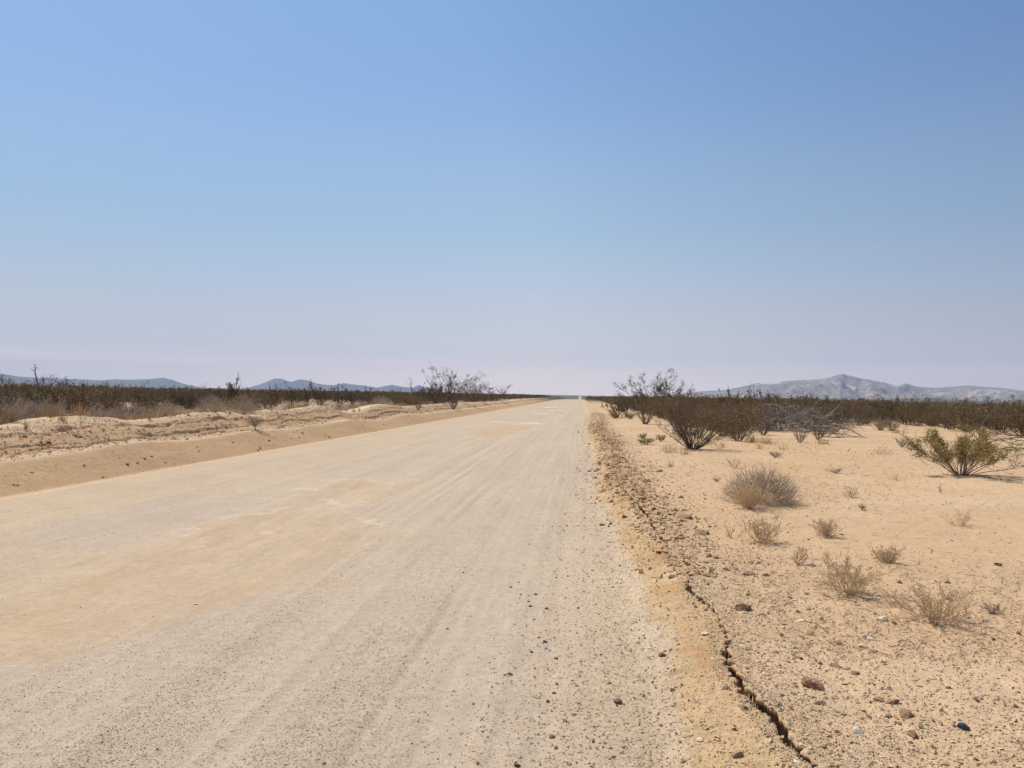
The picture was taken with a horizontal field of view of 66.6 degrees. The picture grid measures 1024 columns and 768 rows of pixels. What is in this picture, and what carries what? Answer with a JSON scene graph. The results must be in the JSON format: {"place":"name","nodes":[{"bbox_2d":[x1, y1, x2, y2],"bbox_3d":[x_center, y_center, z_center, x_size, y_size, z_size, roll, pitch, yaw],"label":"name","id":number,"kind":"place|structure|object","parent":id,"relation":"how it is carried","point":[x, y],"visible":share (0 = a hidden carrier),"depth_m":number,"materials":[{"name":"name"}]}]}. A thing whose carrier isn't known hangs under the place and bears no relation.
{"place":"outdoors","nodes":[
{"label":"outdoors","id":0,"kind":"place"},
{"bbox_2d":[0,373,203,387],"bbox_3d":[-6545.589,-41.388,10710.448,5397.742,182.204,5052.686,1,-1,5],"label":"mountains","id":1,"kind":"structure","parent":0,"point":[160,382],"depth_m":10442.64,"materials":[{"name":"stone"}]},
{"bbox_2d":[243,379,442,391],"bbox_3d":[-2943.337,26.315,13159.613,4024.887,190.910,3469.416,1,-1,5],"label":"mountains","id":2,"kind":"structure","parent":0,"point":[297,384],"depth_m":12534.54,"materials":[{"name":"stone"}]},
{"bbox_2d":[0,384,1023,767],"bbox_3d":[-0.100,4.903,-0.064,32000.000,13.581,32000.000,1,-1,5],"label":"ground","id":3,"kind":"structure","parent":0,"point":[314,520],"depth_m":6.44,"materials":[{"name":"soil"}]},
{"bbox_2d":[0,388,31,410],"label":"creosote bush","id":4,"kind":"object","parent":3,"relation":"on","point":[12,394],"visible":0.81,"depth_m":17.44,"materials":[{"name":"brown plant"}]},
{"bbox_2d":[0,394,41,423],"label":"dry tuft","id":5,"kind":"object","parent":3,"relation":"on","point":[13,413],"visible":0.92,"depth_m":14.85,"materials":[{"name":"plant"}]},
{"bbox_2d":[0,378,43,404],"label":"creosote bush","id":6,"kind":"object","parent":3,"relation":"on","point":[4,389],"visible":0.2,"depth_m":24.66,"materials":[{"name":"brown plant"}]},
{"bbox_2d":[0,385,44,418],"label":"creosote bush","id":7,"kind":"object","parent":3,"relation":"on","point":[17,396],"visible":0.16,"depth_m":18.60,"materials":[{"name":"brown plant"}]},
{"bbox_2d":[0,374,60,407],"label":"creosote bush","id":8,"kind":"object","parent":3,"relation":"on","point":[43,380],"visible":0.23,"depth_m":26.54,"materials":[{"name":"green plant"}]},
{"bbox_2d":[8,400,57,420],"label":"dry tuft","id":9,"kind":"object","parent":3,"relation":"on","point":[27,414],"visible":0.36,"depth_m":15.66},
{"bbox_2d":[19,393,79,417],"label":"dry tuft","id":10,"kind":"object","parent":3,"relation":"on","point":[50,405],"visible":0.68,"depth_m":15.89,"materials":[{"name":"plant"}]},
{"bbox_2d":[9,376,96,409],"bbox_3d":[-11.861,0.357,20.213,1.719,1.273,2.220,1,-1,34],"label":"creosote bush","id":11,"kind":"object","parent":3,"relation":"on","point":[60,385],"visible":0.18,"depth_m":20.17,"materials":[{"name":"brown plant"}]},
{"bbox_2d":[0,378,114,415],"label":"creosote bush","id":12,"kind":"object","parent":3,"relation":"on","point":[74,396],"visible":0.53,"depth_m":17.78,"materials":[{"name":"brown plant"}]},
{"bbox_2d":[15,383,125,413],"bbox_3d":[-10.972,0.497,19.441,2.207,1.061,2.325,1,-1,-4],"label":"creosote bush","id":13,"kind":"object","parent":3,"relation":"on","point":[96,399],"visible":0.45,"depth_m":19.46,"materials":[{"name":"brown plant"}]},
{"bbox_2d":[81,405,119,418],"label":"dry tuft","id":14,"kind":"object","parent":3,"relation":"on","point":[99,413],"visible":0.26,"depth_m":17.77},
{"bbox_2d":[85,389,127,411],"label":"creosote bush","id":15,"kind":"object","parent":3,"relation":"on","point":[117,402],"visible":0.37,"depth_m":20.78,"materials":[{"name":"brown plant"}]},
{"bbox_2d":[80,381,134,405],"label":"creosote bush","id":16,"kind":"object","parent":3,"relation":"on","point":[112,391],"visible":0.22,"depth_m":30.21,"materials":[{"name":"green plant"}]},
{"bbox_2d":[86,406,133,419],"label":"dry tuft","id":17,"kind":"object","parent":3,"relation":"on","point":[113,413],"visible":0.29,"depth_m":18.45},
{"bbox_2d":[81,380,148,407],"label":"creosote bush","id":18,"kind":"object","parent":3,"relation":"on","point":[116,392],"visible":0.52,"depth_m":28.38,"materials":[{"name":"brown plant"}]},
{"bbox_2d":[105,400,148,414],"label":"dry tuft","id":19,"kind":"object","parent":3,"relation":"on","point":[126,406],"visible":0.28,"depth_m":20.45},
{"bbox_2d":[127,405,153,419],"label":"dry tuft","id":20,"kind":"object","parent":3,"relation":"on","point":[139,413],"visible":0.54,"depth_m":20.24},
{"bbox_2d":[122,388,172,416],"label":"creosote bush","id":21,"kind":"object","parent":3,"relation":"on","point":[152,404],"visible":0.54,"depth_m":21.80,"materials":[{"name":"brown plant"}]},
{"bbox_2d":[134,393,160,407],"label":"creosote bush","id":22,"kind":"object","parent":3,"relation":"on","point":[155,397],"visible":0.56,"depth_m":30.42,"materials":[{"name":"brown plant"}]},
{"bbox_2d":[139,387,167,405],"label":"creosote bush","id":23,"kind":"object","parent":3,"relation":"on","point":[161,392],"visible":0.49,"depth_m":31.59,"materials":[{"name":"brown plant"}]},
{"bbox_2d":[150,401,185,416],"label":"dry shrub","id":24,"kind":"object","parent":3,"relation":"on","point":[165,410],"visible":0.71,"depth_m":20.50,"materials":[{"name":"plant"}]},
{"bbox_2d":[168,385,190,408],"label":"creosote bush","id":25,"kind":"object","parent":3,"relation":"on","point":[172,394],"visible":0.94,"depth_m":30.39,"materials":[{"name":"brown plant"}]},
{"bbox_2d":[174,385,194,408],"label":"creosote bush","id":26,"kind":"object","parent":3,"relation":"on","point":[188,398],"visible":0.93,"depth_m":30.66,"materials":[{"name":"brown plant"}]},
{"bbox_2d":[190,392,235,412],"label":"dry shrub","id":27,"kind":"object","parent":3,"relation":"on","point":[204,408],"visible":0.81,"depth_m":22.78,"materials":[{"name":"plant"}]},
{"bbox_2d":[211,373,241,400],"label":"creosote bush","id":28,"kind":"object","parent":3,"relation":"on","point":[232,390],"visible":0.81,"depth_m":35.55,"materials":[{"name":"brown plant"}]},
{"bbox_2d":[227,393,265,414],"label":"dry shrub","id":29,"kind":"object","parent":3,"relation":"on","point":[237,405],"visible":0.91,"depth_m":24.99,"materials":[{"name":"plant"}]},
{"bbox_2d":[243,413,269,429],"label":"dry shrub","id":30,"kind":"object","parent":3,"relation":"on","point":[255,423],"visible":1,"depth_m":21.67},
{"bbox_2d":[244,393,286,409],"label":"creosote bush","id":31,"kind":"object","parent":3,"relation":"on","point":[266,398],"visible":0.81,"depth_m":35.48,"materials":[{"name":"brown plant"}]},
{"bbox_2d":[266,381,284,405],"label":"creosote bush","id":32,"kind":"object","parent":3,"relation":"on","point":[276,396],"visible":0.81,"depth_m":40.86,"materials":[{"name":"brown plant"}]},
{"bbox_2d":[282,382,304,406],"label":"creosote bush","id":33,"kind":"object","parent":3,"relation":"on","point":[293,395],"visible":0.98,"depth_m":43.30,"materials":[{"name":"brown plant"}]},
{"bbox_2d":[292,385,318,405],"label":"creosote bush","id":34,"kind":"object","parent":3,"relation":"on","point":[306,396],"visible":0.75,"depth_m":48.64,"materials":[{"name":"brown plant"}]},
{"bbox_2d":[309,379,334,405],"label":"creosote bush","id":35,"kind":"object","parent":3,"relation":"on","point":[323,394],"visible":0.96,"depth_m":44.88,"materials":[{"name":"brown plant"}]},
{"bbox_2d":[333,383,352,406],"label":"creosote bush","id":36,"kind":"object","parent":3,"relation":"on","point":[338,397],"visible":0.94,"depth_m":48.48,"materials":[{"name":"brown plant"}]},
{"bbox_2d":[345,386,363,404],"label":"creosote bush","id":37,"kind":"object","parent":3,"relation":"on","point":[350,397],"visible":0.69,"depth_m":55.68,"materials":[{"name":"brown plant"}]},
{"bbox_2d":[368,396,392,404],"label":"dry shrub","id":38,"kind":"object","parent":3,"relation":"on","point":[379,401],"visible":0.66,"depth_m":41.70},
{"bbox_2d":[423,380,457,403],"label":"creosote bush","id":39,"kind":"object","parent":3,"relation":"on","point":[436,396],"visible":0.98,"depth_m":60.48,"materials":[{"name":"brown plant"}]},
{"bbox_2d":[420,360,487,402],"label":"creosote bush","id":40,"kind":"object","parent":3,"relation":"on","point":[455,388],"visible":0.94,"depth_m":68.93,"materials":[{"name":"brown plant"}]},
{"bbox_2d":[457,377,489,401],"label":"creosote bush","id":41,"kind":"object","parent":3,"relation":"on","point":[473,396],"visible":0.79,"depth_m":80.03,"materials":[{"name":"brown plant"}]},
{"bbox_2d":[477,385,512,401],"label":"creosote bush","id":42,"kind":"object","parent":3,"relation":"on","point":[499,396],"visible":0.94,"depth_m":96.86,"materials":[{"name":"brown plant"}]},
{"bbox_2d":[0,383,1023,421],"bbox_3d":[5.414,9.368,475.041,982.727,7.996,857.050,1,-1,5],"label":"desert scrub","id":43,"kind":"object","parent":3,"relation":"on","point":[483,398],"visible":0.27,"depth_m":81.16,"materials":[{"name":"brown plant"}]},
{"bbox_2d":[600,394,627,416],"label":"creosote bush","id":44,"kind":"object","parent":3,"relation":"on","point":[616,403],"visible":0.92,"depth_m":52.20,"materials":[{"name":"brown plant"}]},
{"bbox_2d":[611,390,647,410],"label":"creosote bush","id":45,"kind":"object","parent":3,"relation":"on","point":[629,398],"visible":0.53,"depth_m":77.02,"materials":[{"name":"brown plant"}]},
{"bbox_2d":[615,395,644,415],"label":"creosote bush","id":46,"kind":"object","parent":3,"relation":"on","point":[626,406],"visible":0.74,"depth_m":53.97,"materials":[{"name":"brown plant"}]},
{"bbox_2d":[632,401,657,423],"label":"creosote bush","id":47,"kind":"object","parent":3,"relation":"on","point":[643,418],"visible":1,"depth_m":39.90,"materials":[{"name":"brown plant"}]},
{"bbox_2d":[612,368,684,404],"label":"creosote bush","id":48,"kind":"object","parent":3,"relation":"on","point":[658,389],"visible":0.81,"depth_m":66.28,"materials":[{"name":"brown plant"}]},
{"bbox_2d":[650,396,694,421],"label":"creosote bush","id":49,"kind":"object","parent":3,"relation":"on","point":[666,406],"visible":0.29,"depth_m":45.22,"materials":[{"name":"brown plant"}]},
{"bbox_2d":[651,384,696,402],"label":"creosote bush","id":50,"kind":"object","parent":3,"relation":"on","point":[681,394],"visible":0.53,"depth_m":65.05,"materials":[{"name":"brown plant"}]},
{"bbox_2d":[655,398,707,422],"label":"creosote bush","id":51,"kind":"object","parent":3,"relation":"on","point":[669,410],"visible":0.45,"depth_m":40.64,"materials":[{"name":"brown plant"}]},
{"bbox_2d":[652,398,711,422],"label":"creosote bush","id":52,"kind":"object","parent":3,"relation":"on","point":[678,408],"visible":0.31,"depth_m":41.52,"materials":[{"name":"brown plant"}]},
{"bbox_2d":[663,400,716,427],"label":"creosote bush","id":53,"kind":"object","parent":3,"relation":"on","point":[688,413],"visible":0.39,"depth_m":36.56,"materials":[{"name":"brown plant"}]},
{"bbox_2d":[653,405,743,448],"bbox_3d":[5.080,1.198,21.477,2.193,1.253,2.196,1,-1,-18],"label":"creosote bush","id":54,"kind":"object","parent":3,"relation":"on","point":[678,426],"visible":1,"depth_m":21.23,"materials":[{"name":"brown plant"}]},
{"bbox_2d":[696,405,749,435],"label":"creosote bush","id":55,"kind":"object","parent":3,"relation":"on","point":[715,415],"visible":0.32,"depth_m":29.35,"materials":[{"name":"brown plant"}]},
{"bbox_2d":[711,389,736,407],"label":"creosote bush","id":56,"kind":"object","parent":3,"relation":"on","point":[721,398],"visible":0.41,"depth_m":52.87,"materials":[{"name":"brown plant"}]},
{"bbox_2d":[697,398,766,433],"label":"creosote bush","id":57,"kind":"object","parent":3,"relation":"on","point":[736,413],"visible":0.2,"depth_m":30.35,"materials":[{"name":"brown plant"}]},
{"bbox_2d":[702,399,767,440],"bbox_3d":[7.694,1.235,25.917,1.727,1.495,2.829,1,-1,-22],"label":"creosote bush","id":58,"kind":"object","parent":3,"relation":"on","point":[742,421],"visible":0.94,"depth_m":25.94,"materials":[{"name":"brown plant"}]},
{"bbox_2d":[718,409,763,437],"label":"creosote bush","id":59,"kind":"object","parent":3,"relation":"on","point":[758,430],"visible":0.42,"depth_m":27.42,"materials":[{"name":"brown plant"}]},
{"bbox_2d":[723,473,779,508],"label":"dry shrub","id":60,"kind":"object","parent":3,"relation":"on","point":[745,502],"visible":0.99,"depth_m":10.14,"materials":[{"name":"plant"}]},
{"bbox_2d":[733,510,782,544],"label":"dry tuft","id":61,"kind":"object","parent":3,"relation":"on","point":[758,533],"visible":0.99,"depth_m":7.84,"materials":[{"name":"plant"}]},
{"bbox_2d":[717,462,810,507],"bbox_3d":[3.473,1.375,10.749,1.259,0.642,1.293,1,-1,5],"label":"dry shrub","id":62,"kind":"object","parent":3,"relation":"on","point":[785,497],"visible":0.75,"depth_m":10.69,"materials":[{"name":"plant"}]},
{"bbox_2d":[753,415,776,434],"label":"creosote bush","id":63,"kind":"object","parent":3,"relation":"on","point":[766,429],"visible":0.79,"depth_m":29.54,"materials":[{"name":"brown plant"}]},
{"bbox_2d":[602,434,933,767],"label":"ground crust","id":64,"kind":"object","parent":3,"relation":"on","point":[748,689],"visible":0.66,"depth_m":4.27,"materials":[{"name":"soil"}]},
{"bbox_2d":[733,603,751,610],"bbox_3d":[1.587,1.546,5.386,0.112,0.085,0.106,1,-1,40],"label":"dirt clod","id":65,"kind":"object","parent":64,"relation":"on","point":[741,607],"visible":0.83,"depth_m":5.35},
{"bbox_2d":[801,677,824,690],"bbox_3d":[1.526,1.528,3.945,0.086,0.064,0.137,14,-1,-41],"label":"dirt clod","id":66,"kind":"object","parent":64,"relation":"on","point":[813,683],"visible":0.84,"depth_m":3.93,"materials":[{"name":"soil"}]},
{"bbox_2d":[765,411,799,429],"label":"creosote bush","id":67,"kind":"object","parent":3,"relation":"on","point":[780,421],"visible":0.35,"depth_m":34.86,"materials":[{"name":"brown plant"}]},
{"bbox_2d":[758,390,810,407],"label":"creosote bush","id":68,"kind":"object","parent":3,"relation":"on","point":[786,400],"visible":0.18,"depth_m":52.85,"materials":[{"name":"brown plant"}]},
{"bbox_2d":[733,383,855,432],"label":"dead branches","id":69,"kind":"object","parent":3,"relation":"on","point":[807,419],"visible":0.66,"depth_m":33.36,"materials":[{"name":"plant"}]},
{"bbox_2d":[789,547,809,564],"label":"dry tuft","id":70,"kind":"object","parent":3,"relation":"on","point":[797,558],"visible":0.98,"depth_m":6.79,"materials":[{"name":"plant"}]},
{"bbox_2d":[603,419,1023,663],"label":"dry litter","id":71,"kind":"object","parent":3,"relation":"on","point":[877,630],"visible":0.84,"depth_m":5.42,"materials":[{"name":"plant"}]},
{"bbox_2d":[810,422,830,439],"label":"creosote bush","id":72,"kind":"object","parent":3,"relation":"on","point":[819,433],"visible":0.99,"depth_m":26.66,"materials":[{"name":"brown plant"}]},
{"bbox_2d":[807,517,845,536],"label":"dry tuft","id":73,"kind":"object","parent":3,"relation":"on","point":[826,530],"visible":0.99,"depth_m":8.18,"materials":[{"name":"plant"}]},
{"bbox_2d":[800,392,853,409],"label":"creosote bush","id":74,"kind":"object","parent":3,"relation":"on","point":[821,400],"visible":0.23,"depth_m":53.65,"materials":[{"name":"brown plant"}]},
{"bbox_2d":[804,396,869,423],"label":"creosote bush","id":75,"kind":"object","parent":3,"relation":"on","point":[851,404],"visible":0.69,"depth_m":46.12,"materials":[{"name":"brown plant"}]},
{"bbox_2d":[814,412,875,437],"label":"fallen branches","id":76,"kind":"object","parent":3,"relation":"on","point":[845,427],"visible":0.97,"depth_m":28.77,"materials":[{"name":"wood"}]},
{"bbox_2d":[813,546,889,594],"bbox_3d":[2.520,1.385,5.777,0.541,0.414,0.515,1,-1,20],"label":"dry tuft","id":77,"kind":"object","parent":3,"relation":"on","point":[850,591],"visible":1,"depth_m":5.79,"materials":[{"name":"plant"}]},
{"bbox_2d":[843,412,876,425],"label":"fallen branches","id":78,"kind":"object","parent":3,"relation":"on","point":[865,417],"visible":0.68,"depth_m":42.54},
{"bbox_2d":[846,405,879,424],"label":"creosote bush","id":79,"kind":"object","parent":3,"relation":"on","point":[860,415],"visible":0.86,"depth_m":44.46,"materials":[{"name":"brown plant"}]},
{"bbox_2d":[872,416,890,429],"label":"dry shrub","id":80,"kind":"object","parent":3,"relation":"on","point":[880,426],"visible":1,"depth_m":36.78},
{"bbox_2d":[864,408,903,425],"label":"creosote bush","id":81,"kind":"object","parent":3,"relation":"on","point":[887,417],"visible":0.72,"depth_m":44.24,"materials":[{"name":"brown plant"}]},
{"bbox_2d":[865,404,902,421],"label":"creosote bush","id":82,"kind":"object","parent":3,"relation":"on","point":[887,413],"visible":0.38,"depth_m":46.66,"materials":[{"name":"brown plant"}]},
{"bbox_2d":[870,393,898,420],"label":"creosote bush","id":83,"kind":"object","parent":3,"relation":"on","point":[886,409],"visible":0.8,"depth_m":46.72,"materials":[{"name":"brown plant"}]},
{"bbox_2d":[870,544,905,562],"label":"dry tuft","id":84,"kind":"object","parent":3,"relation":"on","point":[883,557],"visible":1,"depth_m":6.82,"materials":[{"name":"plant"}]},
{"bbox_2d":[853,392,923,409],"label":"creosote bush","id":85,"kind":"object","parent":3,"relation":"on","point":[891,399],"visible":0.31,"depth_m":63.28,"materials":[{"name":"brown plant"}]},
{"bbox_2d":[883,419,904,430],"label":"dry shrub","id":86,"kind":"object","parent":3,"relation":"on","point":[896,425],"visible":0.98,"depth_m":36.64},
{"bbox_2d":[899,709,911,718],"bbox_3d":[1.813,1.524,3.592,0.055,0.041,0.088,-7,-3,33],"label":"dirt clod","id":87,"kind":"object","parent":3,"relation":"on","point":[906,713],"visible":0.95,"depth_m":3.58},
{"bbox_2d":[893,404,924,424],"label":"creosote bush","id":88,"kind":"object","parent":3,"relation":"on","point":[911,412],"visible":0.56,"depth_m":46.85,"materials":[{"name":"brown plant"}]},
{"bbox_2d":[897,410,935,425],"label":"creosote bush","id":89,"kind":"object","parent":3,"relation":"on","point":[919,420],"visible":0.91,"depth_m":44.41,"materials":[{"name":"brown plant"}]},
{"bbox_2d":[879,572,981,628],"bbox_3d":[2.743,1.427,5.131,0.583,0.304,0.559,1,-1,29],"label":"dry tuft","id":90,"kind":"object","parent":3,"relation":"on","point":[927,605],"visible":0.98,"depth_m":5.08,"materials":[{"name":"plant"}]},
{"bbox_2d":[905,403,957,425],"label":"creosote bush","id":91,"kind":"object","parent":3,"relation":"on","point":[926,413],"visible":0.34,"depth_m":46.97,"materials":[{"name":"brown plant"}]},
{"bbox_2d":[921,406,945,426],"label":"creosote bush","id":92,"kind":"object","parent":3,"relation":"on","point":[933,419],"visible":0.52,"depth_m":45.36,"materials":[{"name":"brown plant"}]},
{"bbox_2d":[926,403,972,428],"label":"creosote bush","id":93,"kind":"object","parent":3,"relation":"on","point":[945,423],"visible":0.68,"depth_m":41.02,"materials":[{"name":"brown plant"}]},
{"bbox_2d":[939,509,972,525],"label":"dry tuft","id":94,"kind":"object","parent":3,"relation":"on","point":[965,519],"visible":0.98,"depth_m":9.11,"materials":[{"name":"plant"}]},
{"bbox_2d":[889,417,1023,475],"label":"creosote bush","id":95,"kind":"object","parent":3,"relation":"on","point":[964,450],"visible":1,"depth_m":14.73,"materials":[{"name":"green plant"}]},
{"bbox_2d":[925,393,1017,431],"bbox_3d":[22.898,1.454,39.053,5.086,2.031,3.643,2,-1,-33],"label":"creosote bush","id":96,"kind":"object","parent":3,"relation":"on","point":[961,416],"visible":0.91,"depth_m":38.83,"materials":[{"name":"brown plant"}]},
{"bbox_2d":[959,410,996,430],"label":"creosote bush","id":97,"kind":"object","parent":3,"relation":"on","point":[986,424],"visible":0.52,"depth_m":39.72,"materials":[{"name":"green plant"}]},
{"bbox_2d":[968,402,1015,429],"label":"creosote bush","id":98,"kind":"object","parent":3,"relation":"on","point":[994,417],"visible":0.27,"depth_m":40.87,"materials":[{"name":"brown plant"}]},
{"bbox_2d":[979,600,1007,613],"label":"dry sprig","id":99,"kind":"object","parent":3,"relation":"on","point":[989,609],"visible":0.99,"depth_m":5.25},
{"bbox_2d":[970,419,1023,450],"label":"fallen branches","id":100,"kind":"object","parent":3,"relation":"on","point":[1011,438],"visible":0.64,"depth_m":22.61,"materials":[{"name":"wood"}]},
{"bbox_2d":[983,412,1022,432],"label":"creosote bush","id":101,"kind":"object","parent":3,"relation":"on","point":[998,425],"visible":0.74,"depth_m":37.94,"materials":[{"name":"brown plant"}]},
{"bbox_2d":[984,395,1023,435],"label":"creosote bush","id":102,"kind":"object","parent":3,"relation":"on","point":[1015,415],"visible":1,"depth_m":34.63,"materials":[{"name":"brown plant"}]},
{"bbox_2d":[0,403,1023,767],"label":"gravel","id":103,"kind":"structure","parent":0,"point":[616,461],"depth_m":4.26,"materials":[{"name":"gravel"}]},
{"bbox_2d":[0,0,1023,396],"label":"sky","id":104,"kind":"structure","parent":0,"point":[539,197],"materials":[{"name":"blue"}]},
{"bbox_2d":[666,374,1023,401],"bbox_3d":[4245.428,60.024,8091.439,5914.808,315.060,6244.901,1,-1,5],"label":"mountains","id":105,"kind":"structure","parent":0,"point":[839,386],"depth_m":7110.70,"materials":[{"name":"stone"}]},
{"bbox_2d":[695,397,1021,405],"bbox_3d":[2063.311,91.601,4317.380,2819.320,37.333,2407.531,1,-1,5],"label":"hills","id":106,"kind":"structure","parent":0,"point":[932,399],"depth_m":4017.90,"materials":[{"name":"stone"}]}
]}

